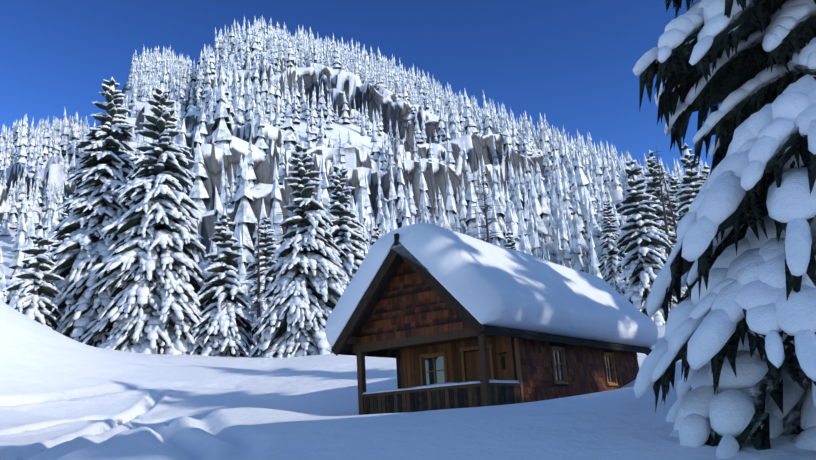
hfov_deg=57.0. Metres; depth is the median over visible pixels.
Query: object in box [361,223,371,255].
conifer
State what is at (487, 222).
larch
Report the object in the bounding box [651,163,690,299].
larch
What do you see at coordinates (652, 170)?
spruce
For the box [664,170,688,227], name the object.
spruce
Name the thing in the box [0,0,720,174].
sky
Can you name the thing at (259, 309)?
larch
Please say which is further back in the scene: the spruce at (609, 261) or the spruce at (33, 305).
the spruce at (609, 261)
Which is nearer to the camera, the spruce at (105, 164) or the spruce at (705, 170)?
the spruce at (105, 164)
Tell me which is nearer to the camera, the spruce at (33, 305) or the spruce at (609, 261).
the spruce at (33, 305)
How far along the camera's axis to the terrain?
24.41 m
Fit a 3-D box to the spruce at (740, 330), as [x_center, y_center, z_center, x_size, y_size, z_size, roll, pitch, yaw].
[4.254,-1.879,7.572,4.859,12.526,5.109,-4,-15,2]
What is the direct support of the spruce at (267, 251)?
on the terrain
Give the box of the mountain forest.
[0,15,709,312]
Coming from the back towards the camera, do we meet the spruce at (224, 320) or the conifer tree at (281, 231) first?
the conifer tree at (281, 231)
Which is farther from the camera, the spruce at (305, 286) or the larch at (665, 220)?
the larch at (665, 220)
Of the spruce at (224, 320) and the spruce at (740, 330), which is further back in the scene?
the spruce at (224, 320)
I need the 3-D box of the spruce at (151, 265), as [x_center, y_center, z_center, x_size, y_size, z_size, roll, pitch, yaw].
[-13.988,0.488,42.312,8.362,19.124,8.169,-4,-15,2]
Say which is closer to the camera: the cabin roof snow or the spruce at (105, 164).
the cabin roof snow
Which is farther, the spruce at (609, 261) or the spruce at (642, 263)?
the spruce at (609, 261)
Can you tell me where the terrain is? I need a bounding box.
[0,51,815,459]
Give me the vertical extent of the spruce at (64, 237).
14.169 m
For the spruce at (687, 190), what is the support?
on the terrain
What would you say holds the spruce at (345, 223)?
on the terrain
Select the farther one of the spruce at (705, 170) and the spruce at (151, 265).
the spruce at (705, 170)
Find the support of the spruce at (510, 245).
on the terrain
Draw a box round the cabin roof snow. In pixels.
[325,223,657,393]
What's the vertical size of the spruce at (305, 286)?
14.733 m
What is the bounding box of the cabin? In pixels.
[331,233,651,414]
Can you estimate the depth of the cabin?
18.60 m
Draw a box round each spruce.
[1,220,65,329]
[39,77,138,346]
[42,195,72,293]
[78,83,213,354]
[185,209,258,356]
[242,212,278,348]
[249,141,346,357]
[326,162,368,299]
[366,225,381,254]
[502,228,517,249]
[596,197,626,295]
[613,156,686,325]
[633,0,815,458]
[643,150,678,295]
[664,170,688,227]
[673,143,705,304]
[697,162,708,183]
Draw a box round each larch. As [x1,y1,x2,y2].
[241,211,271,342]
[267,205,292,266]
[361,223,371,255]
[469,170,500,242]
[647,149,677,295]
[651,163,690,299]
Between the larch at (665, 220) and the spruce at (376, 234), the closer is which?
the larch at (665, 220)
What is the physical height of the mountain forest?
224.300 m

